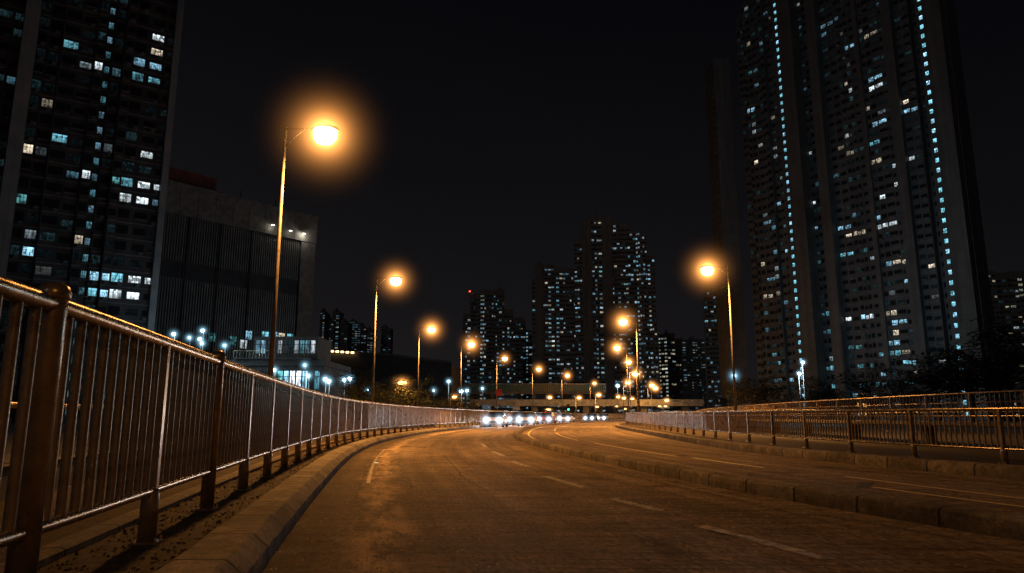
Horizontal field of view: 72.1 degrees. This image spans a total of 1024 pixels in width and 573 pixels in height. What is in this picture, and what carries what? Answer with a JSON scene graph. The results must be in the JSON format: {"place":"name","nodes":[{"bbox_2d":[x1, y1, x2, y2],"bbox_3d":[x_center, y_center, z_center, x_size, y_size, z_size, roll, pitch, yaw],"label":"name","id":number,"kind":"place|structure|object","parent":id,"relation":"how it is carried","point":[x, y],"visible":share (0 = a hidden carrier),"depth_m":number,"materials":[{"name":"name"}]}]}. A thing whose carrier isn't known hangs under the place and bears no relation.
{"place":"outdoors","nodes":[
{"label":"outdoors","id":0,"kind":"place"},
{"bbox_2d":[0,424,478,572],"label":"verge","id":1,"kind":"structure","parent":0,"point":[95,563],"depth_m":5.84,"materials":[{"name":"soil"}]},
{"bbox_2d":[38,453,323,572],"bbox_3d":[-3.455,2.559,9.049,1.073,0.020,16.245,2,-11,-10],"label":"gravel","id":2,"kind":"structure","parent":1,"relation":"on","point":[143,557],"depth_m":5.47,"materials":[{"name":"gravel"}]},
{"bbox_2d":[0,402,435,502],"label":"wall","id":3,"kind":"structure","parent":1,"relation":"on","point":[4,480],"depth_m":8.75,"materials":[{"name":"concrete"}]},
{"bbox_2d":[0,424,481,572],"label":"edging kerb","id":4,"kind":"structure","parent":1,"relation":"on","point":[52,552],"depth_m":5.44,"materials":[{"name":"grey concrete"}]},
{"bbox_2d":[268,124,339,376],"bbox_3d":[-6.110,-1.427,22.346,5.654,12.897,5.654,0,-10,0],"label":"street lamp","id":5,"kind":"object","parent":1,"relation":"on","point":[324,134],"visible":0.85,"depth_m":22.52,"materials":[{"name":"grey metal"}]},
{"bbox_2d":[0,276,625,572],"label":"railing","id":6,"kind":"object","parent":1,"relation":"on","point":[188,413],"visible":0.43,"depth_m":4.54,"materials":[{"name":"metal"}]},
{"bbox_2d":[4,416,1023,462],"bbox_3d":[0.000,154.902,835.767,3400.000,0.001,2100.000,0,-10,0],"label":"ground","id":7,"kind":"structure","parent":0,"point":[8,448],"depth_m":34.57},
{"bbox_2d":[0,0,184,422],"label":"apartment tower","id":8,"kind":"structure","parent":7,"relation":"on","point":[88,88],"depth_m":116.40,"materials":[{"name":"concrete"}]},
{"bbox_2d":[16,193,26,203],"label":"window","id":9,"kind":"structure","parent":8,"relation":"in","point":[21,198],"depth_m":110.23,"materials":[{"name":"teal glass"}]},
{"bbox_2d":[22,143,33,154],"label":"window","id":10,"kind":"structure","parent":8,"relation":"in","point":[27,148],"depth_m":111.75,"materials":[{"name":"beige glass"}]},
{"bbox_2d":[22,246,34,256],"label":"window","id":11,"kind":"structure","parent":8,"relation":"in","point":[26,251],"depth_m":110.04,"materials":[{"name":"blue glass"}]},
{"bbox_2d":[24,229,36,239],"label":"window","id":12,"kind":"structure","parent":8,"relation":"in","point":[28,234],"depth_m":110.56,"materials":[{"name":"grey glass"}]},
{"bbox_2d":[35,146,46,155],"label":"window","id":13,"kind":"structure","parent":8,"relation":"in","point":[39,150],"depth_m":113.07,"materials":[{"name":"grey glass"}]},
{"bbox_2d":[34,265,51,275],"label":"window","id":14,"kind":"structure","parent":8,"relation":"in","point":[39,270],"depth_m":110.53,"materials":[{"name":"grey glass"}]},
{"bbox_2d":[41,98,52,108],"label":"window","id":15,"kind":"structure","parent":8,"relation":"in","point":[48,103],"depth_m":114.54,"materials":[{"name":"beige glass"}]},
{"bbox_2d":[51,133,67,143],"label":"window","id":16,"kind":"structure","parent":8,"relation":"in","point":[56,137],"depth_m":114.48,"materials":[{"name":"teal glass"}]},
{"bbox_2d":[63,39,78,50],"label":"window","id":17,"kind":"structure","parent":8,"relation":"in","point":[69,44],"depth_m":117.46,"materials":[{"name":"teal glass"}]},
{"bbox_2d":[66,170,78,178],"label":"window","id":18,"kind":"structure","parent":8,"relation":"in","point":[71,174],"depth_m":114.82,"materials":[{"name":"blue glass"}]},
{"bbox_2d":[0,0,176,417],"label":"window","id":19,"kind":"structure","parent":8,"relation":"in","point":[30,132],"depth_m":115.95,"materials":[{"name":"black glass"}]},
{"bbox_2d":[89,271,98,280],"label":"window","id":20,"kind":"structure","parent":8,"relation":"in","point":[94,275],"depth_m":114.71,"materials":[{"name":"blue glass"}]},
{"bbox_2d":[109,289,121,298],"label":"window","id":21,"kind":"structure","parent":8,"relation":"in","point":[113,293],"depth_m":115.86,"materials":[{"name":"white glass"}]},
{"bbox_2d":[110,272,123,282],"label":"window","id":22,"kind":"structure","parent":8,"relation":"in","point":[115,277],"depth_m":116.36,"materials":[{"name":"teal glass"}]},
{"bbox_2d":[119,192,131,202],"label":"window","id":23,"kind":"structure","parent":8,"relation":"in","point":[123,197],"depth_m":118.84,"materials":[{"name":"white glass"}]},
{"bbox_2d":[120,177,132,187],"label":"window","id":24,"kind":"structure","parent":8,"relation":"in","point":[128,182],"depth_m":119.34,"materials":[{"name":"teal glass"}]},
{"bbox_2d":[122,161,134,171],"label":"window","id":25,"kind":"structure","parent":8,"relation":"in","point":[127,166],"depth_m":119.85,"materials":[{"name":"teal glass"}]},
{"bbox_2d":[125,131,137,141],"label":"window","id":26,"kind":"structure","parent":8,"relation":"in","point":[133,136],"depth_m":120.83,"materials":[{"name":"teal glass"}]},
{"bbox_2d":[126,292,139,299],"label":"window","id":27,"kind":"structure","parent":8,"relation":"in","point":[129,295],"depth_m":117.33,"materials":[{"name":"white glass"}]},
{"bbox_2d":[127,275,140,283],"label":"window","id":28,"kind":"structure","parent":8,"relation":"in","point":[131,279],"depth_m":117.83,"materials":[{"name":"white glass"}]},
{"bbox_2d":[131,71,143,81],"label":"window","id":29,"kind":"structure","parent":8,"relation":"in","point":[137,76],"depth_m":122.82,"materials":[{"name":"teal glass"}]},
{"bbox_2d":[133,56,145,67],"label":"window","id":30,"kind":"structure","parent":8,"relation":"in","point":[137,61],"depth_m":123.30,"materials":[{"name":"blue glass"}]},
{"bbox_2d":[135,196,148,204],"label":"window","id":31,"kind":"structure","parent":8,"relation":"in","point":[139,200],"depth_m":120.30,"materials":[{"name":"white glass"}]},
{"bbox_2d":[137,181,150,189],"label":"window","id":32,"kind":"structure","parent":8,"relation":"in","point":[140,184],"depth_m":120.80,"materials":[{"name":"white glass"}]},
{"bbox_2d":[139,165,151,174],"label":"window","id":33,"kind":"structure","parent":8,"relation":"in","point":[142,169],"depth_m":121.30,"materials":[{"name":"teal glass"}]},
{"bbox_2d":[140,150,152,159],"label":"window","id":34,"kind":"structure","parent":8,"relation":"in","point":[144,154],"depth_m":121.78,"materials":[{"name":"white glass"}]},
{"bbox_2d":[149,62,161,70],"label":"window","id":35,"kind":"structure","parent":8,"relation":"in","point":[155,66],"depth_m":124.82,"materials":[{"name":"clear glass"}]},
{"bbox_2d":[154,167,318,359],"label":"industrial building","id":36,"kind":"structure","parent":7,"relation":"on","point":[217,268],"depth_m":157.45,"materials":[{"name":"concrete"}]},
{"bbox_2d":[228,336,350,396],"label":"podium building","id":37,"kind":"structure","parent":7,"relation":"on","point":[293,355],"depth_m":120.12,"materials":[{"name":"concrete"}]},
{"bbox_2d":[319,308,329,340],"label":"apartment tower","id":38,"kind":"structure","parent":7,"relation":"on","point":[324,324],"depth_m":880.47,"materials":[{"name":"black concrete"}]},
{"bbox_2d":[329,316,334,349],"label":"apartment tower","id":39,"kind":"structure","parent":7,"relation":"on","point":[331,330],"depth_m":918.01,"materials":[{"name":"black concrete"}]},
{"bbox_2d":[332,308,343,350],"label":"apartment tower","id":40,"kind":"structure","parent":7,"relation":"on","point":[337,316],"depth_m":924.24,"materials":[{"name":"black concrete"}]},
{"bbox_2d":[340,319,351,350],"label":"apartment tower","id":41,"kind":"structure","parent":7,"relation":"on","point":[346,335],"depth_m":894.41,"materials":[{"name":"black concrete"}]},
{"bbox_2d":[332,379,366,400],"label":"tree","id":42,"kind":"object","parent":7,"relation":"on","point":[352,387],"visible":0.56,"depth_m":83.04,"materials":[{"name":"green plant"}]},
{"bbox_2d":[349,319,362,351],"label":"apartment tower","id":43,"kind":"structure","parent":7,"relation":"on","point":[356,337],"depth_m":942.28,"materials":[{"name":"black concrete"}]},
{"bbox_2d":[330,364,388,401],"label":"tree","id":44,"kind":"object","parent":7,"relation":"on","point":[366,393],"visible":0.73,"depth_m":86.60,"materials":[{"name":"green plant"}]},
{"bbox_2d":[360,322,367,351],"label":"apartment tower","id":45,"kind":"structure","parent":7,"relation":"on","point":[364,329],"depth_m":944.18,"materials":[{"name":"black concrete"}]},
{"bbox_2d":[367,326,373,351],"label":"apartment tower","id":46,"kind":"structure","parent":7,"relation":"on","point":[370,337],"depth_m":912.88,"materials":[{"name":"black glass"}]},
{"bbox_2d":[367,376,404,403],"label":"tree","id":47,"kind":"object","parent":7,"relation":"on","point":[386,400],"visible":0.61,"depth_m":90.80,"materials":[{"name":"green plant"}]},
{"bbox_2d":[380,324,392,353],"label":"apartment tower","id":48,"kind":"structure","parent":7,"relation":"on","point":[386,339],"depth_m":947.03,"materials":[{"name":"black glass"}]},
{"bbox_2d":[371,276,402,401],"bbox_3d":[-7.913,3.308,47.222,5.042,12.591,5.042,0,-10,0],"label":"street lamp","id":49,"kind":"object","parent":7,"relation":"on","point":[395,280],"visible":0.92,"depth_m":47.34,"materials":[{"name":"grey metal"}]},
{"bbox_2d":[331,350,459,407],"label":"long shed","id":50,"kind":"structure","parent":7,"relation":"on","point":[441,372],"depth_m":204.01,"materials":[{"name":"concrete"}]},
{"bbox_2d":[378,374,420,404],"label":"tree","id":51,"kind":"object","parent":7,"relation":"on","point":[403,399],"visible":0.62,"depth_m":94.13,"materials":[{"name":"green plant"}]},
{"bbox_2d":[395,377,433,405],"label":"tree","id":52,"kind":"object","parent":7,"relation":"on","point":[413,402],"visible":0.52,"depth_m":96.70,"materials":[{"name":"green plant"}]},
{"bbox_2d":[417,327,435,405],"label":"street lamp","id":53,"kind":"object","parent":7,"relation":"on","point":[431,329],"visible":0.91,"depth_m":74.43,"materials":[{"name":"grey metal"}]},
{"bbox_2d":[418,386,449,407],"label":"tree","id":54,"kind":"object","parent":7,"relation":"on","point":[436,405],"visible":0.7,"depth_m":102.67,"materials":[{"name":"green plant"}]},
{"bbox_2d":[438,392,463,408],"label":"tree","id":55,"kind":"object","parent":7,"relation":"on","point":[454,402],"visible":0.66,"depth_m":108.45,"materials":[{"name":"green plant"}]},
{"bbox_2d":[458,396,480,409],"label":"tree","id":56,"kind":"object","parent":7,"relation":"on","point":[468,405],"visible":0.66,"depth_m":119.95,"materials":[{"name":"green plant"}]},
{"bbox_2d":[462,282,522,411],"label":"apartment tower","id":57,"kind":"structure","parent":7,"relation":"on","point":[492,328],"depth_m":481.00,"materials":[{"name":"grey concrete"}]},
{"bbox_2d":[462,295,522,411],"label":"window","id":58,"kind":"structure","parent":57,"relation":"in","point":[483,295],"depth_m":480.47,"materials":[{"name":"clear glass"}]},
{"bbox_2d":[523,318,531,410],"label":"apartment tower","id":59,"kind":"structure","parent":7,"relation":"on","point":[527,357],"depth_m":558.84,"materials":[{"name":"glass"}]},
{"bbox_2d":[523,326,531,408],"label":"window","id":60,"kind":"structure","parent":59,"relation":"in","point":[523,326],"depth_m":557.83,"materials":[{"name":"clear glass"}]},
{"bbox_2d":[461,384,605,413],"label":"footbridge","id":61,"kind":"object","parent":7,"relation":"on","point":[572,390],"visible":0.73,"depth_m":263.06,"materials":[{"name":"concrete"}]},
{"bbox_2d":[532,262,576,417],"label":"apartment tower","id":62,"kind":"structure","parent":7,"relation":"on","point":[553,328],"depth_m":432.44,"materials":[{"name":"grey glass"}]},
{"bbox_2d":[532,269,576,411],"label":"window","id":63,"kind":"structure","parent":62,"relation":"in","point":[543,269],"depth_m":432.38,"materials":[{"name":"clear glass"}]},
{"bbox_2d":[470,399,702,417],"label":"road bridge","id":64,"kind":"structure","parent":7,"relation":"on","point":[684,404],"depth_m":232.34,"materials":[{"name":"concrete"}]},
{"bbox_2d":[574,215,659,417],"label":"apartment tower","id":65,"kind":"structure","parent":7,"relation":"on","point":[614,271],"depth_m":424.45,"materials":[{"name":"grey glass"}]},
{"bbox_2d":[574,222,659,416],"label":"window","id":66,"kind":"structure","parent":65,"relation":"in","point":[635,288],"depth_m":423.91,"materials":[{"name":"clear glass"}]},
{"bbox_2d":[658,330,682,411],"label":"apartment tower","id":67,"kind":"structure","parent":7,"relation":"on","point":[670,367],"depth_m":517.93,"materials":[{"name":"grey concrete"}]},
{"bbox_2d":[661,338,681,411],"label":"window","id":68,"kind":"structure","parent":67,"relation":"in","point":[668,338],"depth_m":516.98,"materials":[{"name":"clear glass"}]},
{"bbox_2d":[680,338,691,410],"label":"apartment tower","id":69,"kind":"structure","parent":7,"relation":"on","point":[686,370],"depth_m":846.50,"materials":[{"name":"grey concrete"}]},
{"bbox_2d":[686,337,707,410],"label":"apartment tower","id":70,"kind":"structure","parent":7,"relation":"on","point":[698,370],"depth_m":845.81,"materials":[{"name":"grey concrete"}]},
{"bbox_2d":[690,342,706,410],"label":"window","id":71,"kind":"structure","parent":70,"relation":"in","point":[690,342],"depth_m":845.31,"materials":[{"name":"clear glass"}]},
{"bbox_2d":[703,275,721,410],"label":"apartment tower","id":72,"kind":"structure","parent":7,"relation":"on","point":[711,340],"depth_m":421.93,"materials":[{"name":"grey concrete"}]},
{"bbox_2d":[704,288,721,410],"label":"window","id":73,"kind":"structure","parent":72,"relation":"in","point":[707,288],"depth_m":421.23,"materials":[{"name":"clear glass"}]},
{"bbox_2d":[702,391,733,410],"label":"tree","id":74,"kind":"object","parent":7,"relation":"on","point":[717,399],"visible":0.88,"depth_m":117.77,"materials":[{"name":"green plant"}]},
{"bbox_2d":[700,265,738,423],"bbox_3d":[12.338,2.549,43.758,5.521,12.830,5.521,0,-10,0],"label":"street lamp","id":75,"kind":"object","parent":7,"relation":"on","point":[707,270],"visible":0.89,"depth_m":43.81,"materials":[{"name":"grey metal"}]},
{"bbox_2d":[721,375,775,421],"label":"tree","id":76,"kind":"object","parent":7,"relation":"on","point":[743,394],"visible":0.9,"depth_m":68.74,"materials":[{"name":"green plant"}]},
{"bbox_2d":[736,373,795,425],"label":"tree","id":77,"kind":"object","parent":7,"relation":"on","point":[772,392],"visible":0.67,"depth_m":74.98,"materials":[{"name":"green plant"}]},
{"bbox_2d":[615,423,1023,479],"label":"kerb","id":78,"kind":"structure","parent":7,"relation":"on","point":[1009,471],"depth_m":14.40,"materials":[{"name":"grey concrete"}]},
{"bbox_2d":[789,373,849,424],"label":"tree","id":79,"kind":"object","parent":7,"relation":"on","point":[823,397],"visible":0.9,"depth_m":82.88,"materials":[{"name":"green plant"}]},
{"bbox_2d":[829,388,864,414],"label":"tree","id":80,"kind":"object","parent":7,"relation":"on","point":[849,403],"visible":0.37,"depth_m":90.33,"materials":[{"name":"green plant"}]},
{"bbox_2d":[704,0,1005,419],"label":"apartment tower","id":81,"kind":"structure","parent":7,"relation":"on","point":[866,239],"depth_m":213.16,"materials":[{"name":"painted concrete"},{"name":"glass"}]},
{"bbox_2d":[736,0,966,416],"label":"window","id":82,"kind":"structure","parent":81,"relation":"in","point":[887,244],"depth_m":214.20,"materials":[{"name":"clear glass"}]},
{"bbox_2d":[829,361,917,419],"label":"tree","id":83,"kind":"object","parent":7,"relation":"on","point":[868,385],"visible":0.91,"depth_m":77.08,"materials":[{"name":"green plant"}]},
{"bbox_2d":[740,419,1023,442],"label":"raised walkway","id":84,"kind":"structure","parent":7,"relation":"on","point":[1011,424],"depth_m":27.24,"materials":[{"name":"concrete"}]},
{"bbox_2d":[696,390,1023,422],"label":"railing","id":85,"kind":"object","parent":84,"relation":"on","point":[837,403],"visible":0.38,"depth_m":28.98,"materials":[{"name":"grey metal"}]},
{"bbox_2d":[878,375,935,420],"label":"tree","id":86,"kind":"object","parent":7,"relation":"on","point":[904,400],"visible":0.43,"depth_m":94.62,"materials":[{"name":"green plant"}]},
{"bbox_2d":[889,347,973,420],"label":"tree","id":87,"kind":"object","parent":7,"relation":"on","point":[929,374],"visible":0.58,"depth_m":80.92,"materials":[{"name":"green plant"}]},
{"bbox_2d":[902,340,1023,421],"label":"tree","id":88,"kind":"object","parent":7,"relation":"on","point":[963,378],"visible":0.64,"depth_m":76.68,"materials":[{"name":"green plant"}]},
{"bbox_2d":[922,310,1023,421],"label":"tree","id":89,"kind":"object","parent":7,"relation":"on","point":[1016,359],"visible":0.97,"depth_m":73.29,"materials":[{"name":"green plant"}]},
{"bbox_2d":[988,271,1023,417],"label":"apartment tower","id":90,"kind":"structure","parent":7,"relation":"on","point":[1007,290],"depth_m":382.62,"materials":[{"name":"grey concrete"}]},
{"bbox_2d":[989,275,1023,414],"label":"window","id":91,"kind":"structure","parent":90,"relation":"in","point":[1010,285],"depth_m":382.22,"materials":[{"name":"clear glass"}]},
{"bbox_2d":[169,0,1023,413],"label":"sky","id":92,"kind":"structure","parent":0,"point":[475,142],"materials":[{"name":"black"}]},
{"bbox_2d":[261,421,1023,572],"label":"road","id":93,"kind":"structure","parent":0,"point":[429,509],"depth_m":7.12,"materials":[{"name":"grey asphalt"}]},
{"bbox_2d":[366,450,384,482],"bbox_3d":[-3.033,3.920,15.794,0.156,0.001,10.626,2,-11,-9],"label":"road marking","id":94,"kind":"object","parent":93,"relation":"on","point":[371,470],"visible":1,"depth_m":13.56,"materials":[{"name":"white paint"}]},
{"bbox_2d":[153,419,625,572],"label":"kerb","id":95,"kind":"structure","parent":93,"relation":"on","point":[250,538],"depth_m":5.56,"materials":[{"name":"concrete"}]},
{"bbox_2d":[483,411,507,426],"bbox_3d":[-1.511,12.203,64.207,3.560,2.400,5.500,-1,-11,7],"label":"car","id":96,"kind":"object","parent":93,"relation":"on","point":[496,418],"visible":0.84,"depth_m":63.69,"materials":[{"name":"white metal"}]},
{"bbox_2d":[507,412,527,424],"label":"car","id":97,"kind":"object","parent":93,"relation":"on","point":[512,418],"visible":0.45,"depth_m":77.23,"materials":[{"name":"white metal"}]},
{"bbox_2d":[516,411,538,425],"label":"car","id":98,"kind":"object","parent":93,"relation":"on","point":[527,417],"visible":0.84,"depth_m":70.47,"materials":[{"name":"silver metal"}]},
{"bbox_2d":[537,412,555,423],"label":"car","id":99,"kind":"object","parent":93,"relation":"on","point":[546,417],"visible":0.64,"depth_m":85.58,"materials":[{"name":"white metal"}]},
{"bbox_2d":[542,476,585,486],"bbox_3d":[0.790,3.021,10.908,0.140,0.001,1.945,3,-11,-13],"label":"road marking","id":100,"kind":"object","parent":93,"relation":"on","point":[564,481],"visible":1,"depth_m":10.87,"materials":[{"name":"white paint"}]},
{"bbox_2d":[558,413,573,422],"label":"car","id":101,"kind":"object","parent":93,"relation":"on","point":[563,417],"visible":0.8,"depth_m":103.21,"materials":[{"name":"white metal"}]},
{"bbox_2d":[614,346,628,412],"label":"street lamp","id":102,"kind":"object","parent":93,"relation":"on","point":[617,348],"visible":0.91,"depth_m":94.67,"materials":[{"name":"grey metal"}]},
{"bbox_2d":[609,498,662,510],"bbox_3d":[1.405,2.500,8.081,0.140,0.001,1.161,3,-11,-18],"label":"road marking","id":103,"kind":"object","parent":93,"relation":"on","point":[637,504],"visible":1,"depth_m":8.05,"materials":[{"name":"white paint"}]},
{"bbox_2d":[504,430,1023,551],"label":"road marking","id":104,"kind":"object","parent":93,"relation":"on","point":[797,508],"visible":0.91,"depth_m":7.38,"materials":[{"name":"white paint"}]},
{"bbox_2d":[696,525,833,559],"bbox_3d":[1.990,2.071,5.750,0.140,0.001,1.638,3,-11,-17],"label":"road marking","id":105,"kind":"object","parent":93,"relation":"on","point":[790,549],"visible":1,"depth_m":5.59,"materials":[{"name":"white paint"}]},
{"bbox_2d":[513,420,1023,540],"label":"median kerb","id":106,"kind":"structure","parent":93,"relation":"on","point":[989,522],"depth_m":7.79,"materials":[{"name":"grey concrete"}]},
{"bbox_2d":[845,476,1023,498],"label":"road marking","id":107,"kind":"object","parent":93,"relation":"on","point":[935,487],"visible":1,"depth_m":9.82,"materials":[{"name":"white paint"}]},
{"bbox_2d":[874,487,1023,506],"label":"road marking","id":108,"kind":"object","parent":93,"relation":"on","point":[951,497],"visible":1,"depth_m":8.74,"materials":[{"name":"white paint"}]},
{"bbox_2d":[620,422,1023,465],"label":"verge","id":109,"kind":"structure","parent":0,"point":[926,454],"depth_m":18.73,"materials":[{"name":"grey concrete"}]},
{"bbox_2d":[618,319,640,424],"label":"street lamp","id":110,"kind":"object","parent":109,"relation":"on","point":[622,321],"visible":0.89,"depth_m":68.12,"materials":[{"name":"grey metal"}]},
{"bbox_2d":[625,406,1023,464],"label":"railing","id":111,"kind":"object","parent":109,"relation":"on","point":[720,421],"visible":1,"depth_m":16.95,"materials":[{"name":"metal"}]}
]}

